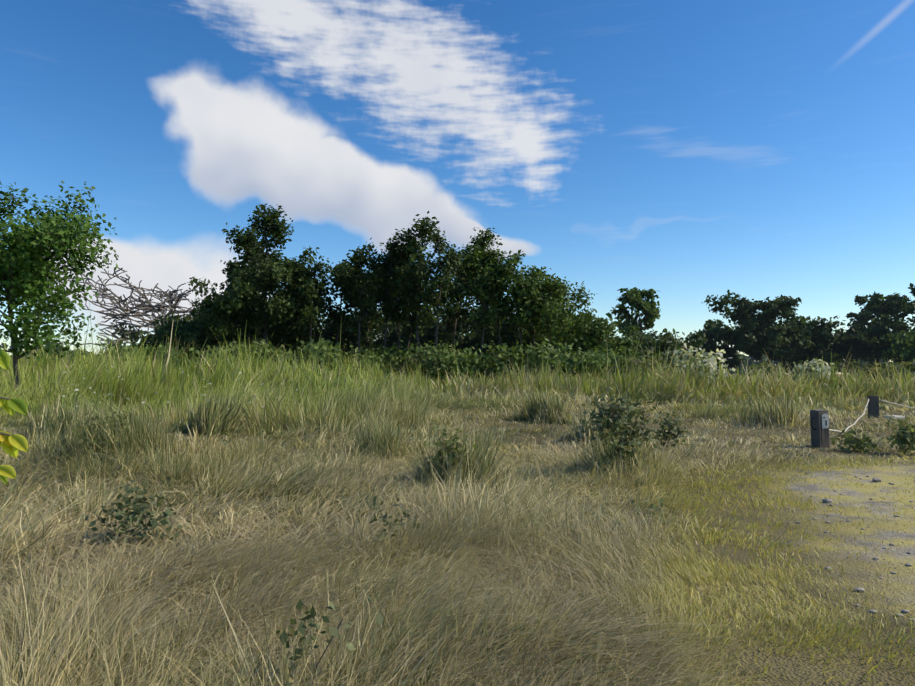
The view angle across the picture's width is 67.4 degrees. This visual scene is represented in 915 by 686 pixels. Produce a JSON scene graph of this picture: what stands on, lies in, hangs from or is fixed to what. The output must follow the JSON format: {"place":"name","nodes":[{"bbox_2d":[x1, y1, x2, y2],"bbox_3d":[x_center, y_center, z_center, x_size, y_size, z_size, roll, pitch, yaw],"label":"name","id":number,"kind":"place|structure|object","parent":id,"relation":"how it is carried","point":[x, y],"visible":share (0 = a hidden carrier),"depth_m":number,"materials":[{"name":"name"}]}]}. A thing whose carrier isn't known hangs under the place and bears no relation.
{"place":"outdoors","nodes":[
{"label":"outdoors","id":0,"kind":"place"},
{"bbox_2d":[62,353,296,406],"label":"flower heads","id":1,"kind":"object","parent":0,"point":[157,392],"visible":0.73,"depth_m":17.50,"materials":[{"name":"green plant"}]},
{"bbox_2d":[0,404,914,596],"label":"grass","id":2,"kind":"structure","parent":0,"point":[152,453],"depth_m":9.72,"materials":[{"name":"plant"}]},
{"bbox_2d":[0,374,914,685],"bbox_3d":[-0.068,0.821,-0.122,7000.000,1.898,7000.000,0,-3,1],"label":"ground","id":3,"kind":"structure","parent":0,"point":[860,570],"depth_m":6.37,"materials":[{"name":"beige soil"}]},
{"bbox_2d":[0,348,27,484],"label":"sapling","id":4,"kind":"object","parent":3,"relation":"on","point":[11,444],"visible":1,"depth_m":1.51,"materials":[{"name":"green plant"}]},
{"bbox_2d":[0,181,118,388],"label":"tree","id":5,"kind":"object","parent":3,"relation":"on","point":[28,259],"visible":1,"depth_m":29.15,"materials":[{"name":"green plant"}]},
{"bbox_2d":[46,343,82,360],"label":"shrub","id":6,"kind":"object","parent":3,"relation":"on","point":[72,355],"visible":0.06,"depth_m":161.88,"materials":[{"name":"green plant"}]},
{"bbox_2d":[67,411,147,460],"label":"grass","id":7,"kind":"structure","parent":3,"relation":"on","point":[88,442],"depth_m":12.13,"materials":[{"name":"green plant"}]},
{"bbox_2d":[99,341,148,357],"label":"shrub","id":8,"kind":"object","parent":3,"relation":"on","point":[135,343],"visible":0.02,"depth_m":73.02,"materials":[{"name":"green plant"}]},
{"bbox_2d":[103,338,157,363],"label":"shrub","id":9,"kind":"object","parent":3,"relation":"on","point":[124,349],"visible":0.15,"depth_m":54.47,"materials":[{"name":"green plant"}]},
{"bbox_2d":[79,493,182,546],"bbox_3d":[-3.004,1.669,6.331,0.910,0.507,0.590,1,-3,-24],"label":"shrub","id":10,"kind":"object","parent":3,"relation":"on","point":[131,517],"visible":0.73,"depth_m":6.33,"materials":[{"name":"green plant"}]},
{"bbox_2d":[115,311,178,345],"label":"bush","id":11,"kind":"object","parent":3,"relation":"on","point":[135,335],"visible":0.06,"depth_m":76.84,"materials":[{"name":"green plant"}]},
{"bbox_2d":[116,480,179,540],"bbox_3d":[-2.845,1.588,6.337,0.645,0.659,0.410,-1,-3,19],"label":"shrub","id":12,"kind":"object","parent":3,"relation":"on","point":[152,523],"visible":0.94,"depth_m":6.29,"materials":[{"name":"green plant"}]},
{"bbox_2d":[46,263,280,354],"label":"tree","id":13,"kind":"object","parent":3,"relation":"on","point":[146,306],"visible":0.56,"depth_m":70.38,"materials":[{"name":"grey plant"}]},
{"bbox_2d":[144,343,196,369],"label":"shrub","id":14,"kind":"object","parent":3,"relation":"on","point":[162,346],"visible":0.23,"depth_m":55.14,"materials":[{"name":"green plant"}]},
{"bbox_2d":[62,354,298,462],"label":"flower stems","id":15,"kind":"object","parent":3,"relation":"on","point":[181,410],"visible":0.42,"depth_m":17.48,"materials":[{"name":"green plant"}]},
{"bbox_2d":[141,316,233,362],"bbox_3d":[-24.171,0.345,61.636,7.960,5.606,8.633,1,-3,-27],"label":"bush","id":16,"kind":"object","parent":3,"relation":"on","point":[191,331],"visible":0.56,"depth_m":60.36,"materials":[{"name":"green plant"}]},
{"bbox_2d":[161,311,239,347],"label":"bush","id":17,"kind":"object","parent":3,"relation":"on","point":[187,318],"visible":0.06,"depth_m":68.36,"materials":[{"name":"green plant"}]},
{"bbox_2d":[188,342,257,369],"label":"shrub","id":18,"kind":"object","parent":3,"relation":"on","point":[232,349],"visible":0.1,"depth_m":55.23,"materials":[{"name":"green plant"}]},
{"bbox_2d":[197,291,270,345],"bbox_3d":[-20.810,-0.958,64.376,6.363,8.466,6.258,1,-3,-29],"label":"bush","id":19,"kind":"object","parent":3,"relation":"on","point":[250,332],"visible":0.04,"depth_m":64.24,"materials":[{"name":"green plant"}]},
{"bbox_2d":[187,204,324,347],"bbox_3d":[-18.076,-4.886,62.460,11.588,16.573,10.447,0,-3,7],"label":"tree","id":20,"kind":"object","parent":3,"relation":"on","point":[249,286],"visible":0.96,"depth_m":60.71,"materials":[{"name":"green plant"}]},
{"bbox_2d":[214,341,299,365],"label":"shrub","id":21,"kind":"object","parent":3,"relation":"on","point":[268,350],"visible":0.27,"depth_m":54.87,"materials":[{"name":"green plant"}]},
{"bbox_2d":[232,339,295,360],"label":"shrub","id":22,"kind":"object","parent":3,"relation":"on","point":[263,343],"visible":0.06,"depth_m":56.00,"materials":[{"name":"green plant"}]},
{"bbox_2d":[235,315,300,347],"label":"bush","id":23,"kind":"object","parent":3,"relation":"on","point":[260,337],"visible":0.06,"depth_m":71.83,"materials":[{"name":"green plant"}]},
{"bbox_2d":[237,347,299,367],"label":"shrub","id":24,"kind":"object","parent":3,"relation":"on","point":[284,350],"visible":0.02,"depth_m":55.80,"materials":[{"name":"green plant"}]},
{"bbox_2d":[258,293,325,359],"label":"bush","id":25,"kind":"object","parent":3,"relation":"on","point":[289,334],"visible":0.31,"depth_m":65.68,"materials":[{"name":"green plant"}]},
{"bbox_2d":[267,283,325,348],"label":"tree","id":26,"kind":"object","parent":3,"relation":"on","point":[278,292],"visible":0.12,"depth_m":70.92,"materials":[{"name":"green plant"}]},
{"bbox_2d":[284,255,333,353],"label":"tree","id":27,"kind":"object","parent":3,"relation":"on","point":[306,291],"visible":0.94,"depth_m":60.77,"materials":[{"name":"green plant"}]},
{"bbox_2d":[254,311,365,345],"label":"tree","id":28,"kind":"object","parent":3,"relation":"on","point":[319,329],"visible":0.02,"depth_m":81.81,"materials":[{"name":"green plant"}]},
{"bbox_2d":[282,337,354,372],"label":"shrub","id":29,"kind":"object","parent":3,"relation":"on","point":[309,347],"visible":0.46,"depth_m":53.92,"materials":[{"name":"green plant"}]},
{"bbox_2d":[276,592,383,685],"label":"shrub","id":30,"kind":"object","parent":3,"relation":"on","point":[302,627],"visible":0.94,"depth_m":3.35,"materials":[{"name":"green plant"}]},
{"bbox_2d":[315,260,365,354],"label":"tree","id":31,"kind":"object","parent":3,"relation":"on","point":[334,315],"visible":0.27,"depth_m":65.50,"materials":[{"name":"green plant"}]},
{"bbox_2d":[319,312,378,358],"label":"bush","id":32,"kind":"object","parent":3,"relation":"on","point":[347,337],"visible":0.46,"depth_m":75.21,"materials":[{"name":"green plant"}]},
{"bbox_2d":[323,340,382,363],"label":"shrub","id":33,"kind":"object","parent":3,"relation":"on","point":[372,347],"visible":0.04,"depth_m":77.42,"materials":[{"name":"green plant"}]},
{"bbox_2d":[332,246,385,352],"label":"tree","id":34,"kind":"object","parent":3,"relation":"on","point":[365,297],"visible":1,"depth_m":61.95,"materials":[{"name":"green plant"}]},
{"bbox_2d":[340,263,385,348],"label":"tree","id":35,"kind":"object","parent":3,"relation":"on","point":[377,324],"visible":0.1,"depth_m":75.78,"materials":[{"name":"green plant"}]},
{"bbox_2d":[345,340,412,376],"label":"shrub","id":36,"kind":"object","parent":3,"relation":"on","point":[376,356],"visible":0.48,"depth_m":58.34,"materials":[{"name":"green plant"}]},
{"bbox_2d":[332,323,432,353],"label":"bush","id":37,"kind":"object","parent":3,"relation":"on","point":[391,335],"visible":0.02,"depth_m":78.95,"materials":[{"name":"green plant"}]},
{"bbox_2d":[357,495,419,540],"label":"shrub","id":38,"kind":"object","parent":3,"relation":"on","point":[391,524],"visible":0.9,"depth_m":5.78,"materials":[{"name":"green plant"}]},
{"bbox_2d":[357,237,423,351],"bbox_3d":[-5.747,-3.114,63.701,6.276,13.882,5.954,-1,-3,26],"label":"tree","id":39,"kind":"object","parent":3,"relation":"on","point":[393,309],"visible":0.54,"depth_m":63.88,"materials":[{"name":"green plant"}]},
{"bbox_2d":[372,240,428,356],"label":"tree","id":40,"kind":"object","parent":3,"relation":"on","point":[407,318],"visible":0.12,"depth_m":66.44,"materials":[{"name":"green plant"}]},
{"bbox_2d":[369,343,435,378],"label":"shrub","id":41,"kind":"object","parent":3,"relation":"on","point":[397,360],"visible":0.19,"depth_m":58.77,"materials":[{"name":"green plant"}]},
{"bbox_2d":[379,211,439,352],"bbox_3d":[-4.339,-4.121,63.249,4.859,16.190,7.320,1,-3,-25],"label":"tree","id":42,"kind":"object","parent":3,"relation":"on","point":[412,243],"visible":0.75,"depth_m":62.41,"materials":[{"name":"green plant"}]},
{"bbox_2d":[370,330,457,360],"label":"shrub","id":43,"kind":"object","parent":3,"relation":"on","point":[412,340],"visible":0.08,"depth_m":75.89,"materials":[{"name":"green plant"}]},
{"bbox_2d":[372,313,465,345],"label":"bush","id":44,"kind":"object","parent":3,"relation":"on","point":[390,325],"visible":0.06,"depth_m":84.56,"materials":[{"name":"green plant"}]},
{"bbox_2d":[404,280,442,351],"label":"tree","id":45,"kind":"object","parent":3,"relation":"on","point":[412,330],"visible":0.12,"depth_m":72.16,"materials":[{"name":"green plant"}]},
{"bbox_2d":[393,348,457,379],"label":"shrub","id":46,"kind":"object","parent":3,"relation":"on","point":[412,359],"visible":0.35,"depth_m":56.44,"materials":[{"name":"green plant"}]},
{"bbox_2d":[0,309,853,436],"bbox_3d":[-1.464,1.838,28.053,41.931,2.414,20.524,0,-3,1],"label":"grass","id":47,"kind":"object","parent":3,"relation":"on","point":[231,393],"visible":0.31,"depth_m":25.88,"materials":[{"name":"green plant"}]},
{"bbox_2d":[393,318,463,352],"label":"bush","id":48,"kind":"object","parent":3,"relation":"on","point":[445,329],"visible":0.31,"depth_m":77.03,"materials":[{"name":"green plant"}]},
{"bbox_2d":[407,229,469,352],"bbox_3d":[-1.681,-3.098,60.645,5.664,14.089,5.627,0,-3,6],"label":"tree","id":49,"kind":"object","parent":3,"relation":"on","point":[448,264],"visible":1,"depth_m":60.15,"materials":[{"name":"green plant"}]},
{"bbox_2d":[403,334,485,379],"bbox_3d":[-1.000,1.869,56.965,7.514,5.243,6.293,0,-3,8],"label":"shrub","id":50,"kind":"object","parent":3,"relation":"on","point":[439,361],"visible":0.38,"depth_m":55.95,"materials":[{"name":"green plant"}]},
{"bbox_2d":[416,424,476,485],"bbox_3d":[-0.169,1.690,10.068,0.923,0.990,0.733,0,-3,4],"label":"shrub","id":51,"kind":"object","parent":3,"relation":"on","point":[448,447],"visible":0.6,"depth_m":9.99,"materials":[{"name":"green plant"}]},
{"bbox_2d":[430,248,479,351],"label":"tree","id":52,"kind":"object","parent":3,"relation":"on","point":[455,319],"visible":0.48,"depth_m":66.86,"materials":[{"name":"green plant"}]},
{"bbox_2d":[425,348,488,379],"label":"shrub","id":53,"kind":"object","parent":3,"relation":"on","point":[472,358],"visible":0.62,"depth_m":54.81,"materials":[{"name":"green plant"}]},
{"bbox_2d":[0,408,914,685],"bbox_3d":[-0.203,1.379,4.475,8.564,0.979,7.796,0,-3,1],"label":"grass","id":54,"kind":"structure","parent":3,"relation":"on","point":[404,630],"depth_m":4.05,"materials":[{"name":"plant"}]},
{"bbox_2d":[0,348,914,468],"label":"grass","id":55,"kind":"structure","parent":3,"relation":"on","point":[551,412],"depth_m":19.95,"materials":[{"name":"plant"}]},
{"bbox_2d":[0,302,914,414],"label":"grass","id":56,"kind":"structure","parent":3,"relation":"on","point":[616,381],"depth_m":41.07,"materials":[{"name":"plant"}]},
{"bbox_2d":[425,332,501,373],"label":"shrub","id":57,"kind":"object","parent":3,"relation":"on","point":[466,343],"visible":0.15,"depth_m":76.22,"materials":[{"name":"green plant"}]},
{"bbox_2d":[446,274,495,370],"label":"tree","id":58,"kind":"object","parent":3,"relation":"on","point":[465,324],"visible":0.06,"depth_m":76.09,"materials":[{"name":"green plant"}]},
{"bbox_2d":[455,247,518,365],"bbox_3d":[2.736,-2.446,62.156,5.294,12.874,4.810,3,-4,-45],"label":"tree","id":59,"kind":"object","parent":3,"relation":"on","point":[486,278],"visible":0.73,"depth_m":61.75,"materials":[{"name":"green plant"}]},
{"bbox_2d":[431,306,543,341],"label":"tree","id":60,"kind":"object","parent":3,"relation":"on","point":[464,330],"visible":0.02,"depth_m":84.55,"materials":[{"name":"green plant"}]},
{"bbox_2d":[461,227,516,345],"bbox_3d":[2.632,-3.380,63.431,5.478,14.873,4.971,2,-3,-41],"label":"tree","id":61,"kind":"object","parent":3,"relation":"on","point":[479,243],"visible":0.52,"depth_m":62.78,"materials":[{"name":"green plant"}]},
{"bbox_2d":[469,317,541,358],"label":"tree","id":62,"kind":"object","parent":3,"relation":"on","point":[504,327],"visible":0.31,"depth_m":75.48,"materials":[{"name":"green plant"}]},
{"bbox_2d":[475,340,536,380],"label":"shrub","id":63,"kind":"object","parent":3,"relation":"on","point":[504,358],"visible":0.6,"depth_m":55.30,"materials":[{"name":"green plant"}]},
{"bbox_2d":[492,250,544,363],"bbox_3d":[5.209,-2.236,62.189,5.482,12.645,4.768,-1,-3,26],"label":"tree","id":64,"kind":"object","parent":3,"relation":"on","point":[508,269],"visible":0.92,"depth_m":61.36,"materials":[{"name":"green plant"}]},
{"bbox_2d":[500,265,550,349],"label":"tree","id":65,"kind":"object","parent":3,"relation":"on","point":[532,275],"visible":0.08,"depth_m":68.62,"materials":[{"name":"green plant"}]},
{"bbox_2d":[507,334,580,377],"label":"shrub","id":66,"kind":"object","parent":3,"relation":"on","point":[542,354],"visible":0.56,"depth_m":55.31,"materials":[{"name":"green plant"}]},
{"bbox_2d":[507,305,580,361],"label":"tree","id":67,"kind":"object","parent":3,"relation":"on","point":[514,339],"visible":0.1,"depth_m":73.53,"materials":[{"name":"green plant"}]},
{"bbox_2d":[515,271,575,347],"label":"tree","id":68,"kind":"object","parent":3,"relation":"on","point":[552,318],"visible":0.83,"depth_m":61.41,"materials":[{"name":"green plant"}]},
{"bbox_2d":[521,274,604,358],"bbox_3d":[10.024,-1.075,67.046,8.270,10.683,8.794,0,-3,-2],"label":"tree","id":69,"kind":"object","parent":3,"relation":"on","point":[578,297],"visible":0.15,"depth_m":64.90,"materials":[{"name":"green plant"}]},
{"bbox_2d":[553,347,611,380],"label":"shrub","id":70,"kind":"object","parent":3,"relation":"on","point":[578,363],"visible":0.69,"depth_m":54.68,"materials":[{"name":"green plant"}]},
{"bbox_2d":[554,311,641,360],"bbox_3d":[12.784,0.562,64.040,7.983,7.149,6.865,1,-3,-13],"label":"shrub","id":71,"kind":"object","parent":3,"relation":"on","point":[591,334],"visible":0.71,"depth_m":62.71,"materials":[{"name":"green plant"}]},
{"bbox_2d":[568,345,633,375],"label":"shrub","id":72,"kind":"object","parent":3,"relation":"on","point":[611,355],"visible":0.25,"depth_m":57.59,"materials":[{"name":"green plant"}]},
{"bbox_2d":[582,385,666,471],"bbox_3d":[2.791,1.538,11.564,1.796,1.679,1.323,2,-4,-43],"label":"shrub","id":73,"kind":"object","parent":3,"relation":"on","point":[624,417],"visible":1,"depth_m":11.28,"materials":[{"name":"green plant"}]},
{"bbox_2d":[609,351,663,380],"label":"shrub","id":74,"kind":"object","parent":3,"relation":"on","point":[637,361],"visible":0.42,"depth_m":55.13,"materials":[{"name":"green plant"}]},
{"bbox_2d":[606,287,679,357],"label":"tree","id":75,"kind":"object","parent":3,"relation":"on","point":[635,298],"visible":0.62,"depth_m":99.90,"materials":[{"name":"green plant"}]},
{"bbox_2d":[609,344,676,374],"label":"shrub","id":76,"kind":"object","parent":3,"relation":"on","point":[650,355],"visible":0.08,"depth_m":75.01,"materials":[{"name":"green plant"}]},
{"bbox_2d":[630,493,672,528],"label":"shrub","id":77,"kind":"object","parent":3,"relation":"on","point":[652,506],"visible":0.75,"depth_m":7.31,"materials":[{"name":"green plant"}]},
{"bbox_2d":[609,327,707,366],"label":"tree","id":78,"kind":"object","parent":3,"relation":"on","point":[651,342],"visible":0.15,"depth_m":83.97,"materials":[{"name":"green plant"}]},
{"bbox_2d":[654,410,692,450],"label":"shrub","id":79,"kind":"object","parent":3,"relation":"on","point":[672,428],"visible":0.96,"depth_m":14.42,"materials":[{"name":"green plant"}]},
{"bbox_2d":[653,340,735,383],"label":"shrub","id":80,"kind":"object","parent":3,"relation":"on","point":[713,363],"visible":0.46,"depth_m":52.16,"materials":[{"name":"white plant"}]},
{"bbox_2d":[643,332,745,374],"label":"bush","id":81,"kind":"object","parent":3,"relation":"on","point":[742,362],"depth_m":145.71,"materials":[{"name":"green plant"}]},
{"bbox_2d":[688,338,742,371],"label":"bush","id":82,"kind":"object","parent":3,"relation":"on","point":[734,358],"visible":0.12,"depth_m":118.67,"materials":[{"name":"green plant"}]},
{"bbox_2d":[725,355,748,374],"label":"shrub","id":83,"kind":"object","parent":3,"relation":"on","point":[731,372],"depth_m":187.89,"materials":[{"name":"green plant"}]},
{"bbox_2d":[682,315,796,370],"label":"tree","id":84,"kind":"object","parent":3,"relation":"on","point":[715,332],"visible":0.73,"depth_m":114.30,"materials":[{"name":"green plant"}]},
{"bbox_2d":[736,354,773,374],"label":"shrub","id":85,"kind":"object","parent":3,"relation":"on","point":[749,358],"visible":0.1,"depth_m":210.66,"materials":[{"name":"green plant"}]},
{"bbox_2d":[748,360,783,379],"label":"shrub","id":86,"kind":"object","parent":3,"relation":"on","point":[766,365],"visible":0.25,"depth_m":65.25,"materials":[{"name":"green plant"}]},
{"bbox_2d":[701,290,849,362],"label":"tree","id":87,"kind":"object","parent":3,"relation":"on","point":[773,309],"visible":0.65,"depth_m":111.21,"materials":[{"name":"green plant"}]},
{"bbox_2d":[746,313,864,374],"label":"tree","id":88,"kind":"object","parent":3,"relation":"on","point":[796,327],"visible":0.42,"depth_m":116.24,"materials":[{"name":"green plant"}]},
{"bbox_2d":[791,358,833,380],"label":"shrub","id":89,"kind":"object","parent":3,"relation":"on","point":[814,365],"visible":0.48,"depth_m":57.47,"materials":[{"name":"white plant"}]},
{"bbox_2d":[810,409,829,447],"bbox_3d":[8.022,1.956,15.259,0.434,0.926,0.283,-2,-1,-11],"label":"post","id":90,"kind":"object","parent":3,"relation":"on","point":[819,424],"visible":0.96,"depth_m":15.15,"materials":[{"name":"grey wood"}]},
{"bbox_2d":[829,398,868,431],"bbox_3d":[11.328,2.064,19.662,0.123,0.653,10.681,-2,-3,35],"label":"rope","id":91,"kind":"object","parent":90,"relation":"attached to","point":[846,429],"visible":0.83,"depth_m":20.14,"materials":[{"name":"beige fabric"}]},
{"bbox_2d":[788,352,874,376],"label":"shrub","id":92,"kind":"object","parent":3,"relation":"on","point":[852,357],"visible":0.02,"depth_m":132.01,"materials":[{"name":"green plant"}]},
{"bbox_2d":[775,472,914,620],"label":"stones","id":93,"kind":"object","parent":3,"relation":"on","point":[828,501],"visible":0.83,"depth_m":7.26,"materials":[{"name":"grey stone"}]},
{"bbox_2d":[788,324,904,372],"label":"tree","id":94,"kind":"object","parent":3,"relation":"on","point":[867,352],"visible":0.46,"depth_m":116.17,"materials":[{"name":"green plant"}]},
{"bbox_2d":[831,428,879,453],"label":"shrub","id":95,"kind":"object","parent":3,"relation":"on","point":[857,443],"visible":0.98,"depth_m":14.27,"materials":[{"name":"green plant"}]},
{"bbox_2d":[836,358,901,378],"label":"shrub","id":96,"kind":"object","parent":3,"relation":"on","point":[868,367],"visible":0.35,"depth_m":64.95,"materials":[{"name":"green plant"}]},
{"bbox_2d":[846,295,892,367],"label":"tree","id":97,"kind":"object","parent":3,"relation":"on","point":[863,319],"visible":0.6,"depth_m":123.79,"materials":[{"name":"green plant"}]},
{"bbox_2d":[868,396,878,419],"bbox_3d":[14.535,2.312,24.034,0.325,0.926,0.273,1,-4,9],"label":"post","id":98,"kind":"object","parent":3,"relation":"on","point":[873,405],"visible":0.71,"depth_m":23.92,"materials":[{"name":"grey wood"}]},
{"bbox_2d":[839,327,912,370],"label":"tree","id":99,"kind":"object","parent":3,"relation":"on","point":[876,352],"visible":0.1,"depth_m":117.72,"materials":[{"name":"green plant"}]},
{"bbox_2d":[856,283,914,359],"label":"tree","id":100,"kind":"object","parent":3,"relation":"on","point":[895,305],"visible":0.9,"depth_m":110.83,"materials":[{"name":"green plant"}]},
{"bbox_2d":[874,358,914,381],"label":"shrub","id":101,"kind":"object","parent":3,"relation":"on","point":[907,365],"visible":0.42,"depth_m":60.25,"materials":[{"name":"green plant"}]},
{"bbox_2d":[880,319,914,361],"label":"bush","id":102,"kind":"object","parent":3,"relation":"on","point":[907,349],"visible":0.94,"depth_m":102.69,"materials":[{"name":"green plant"}]},
{"bbox_2d":[881,417,914,455],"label":"shrub","id":103,"kind":"object","parent":3,"relation":"on","point":[905,439],"visible":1,"depth_m":13.70,"materials":[{"name":"green plant"}]},
{"bbox_2d":[0,0,914,373],"label":"sky","id":104,"kind":"structure","parent":0,"point":[687,151],"materials":[{"name":"blue"}]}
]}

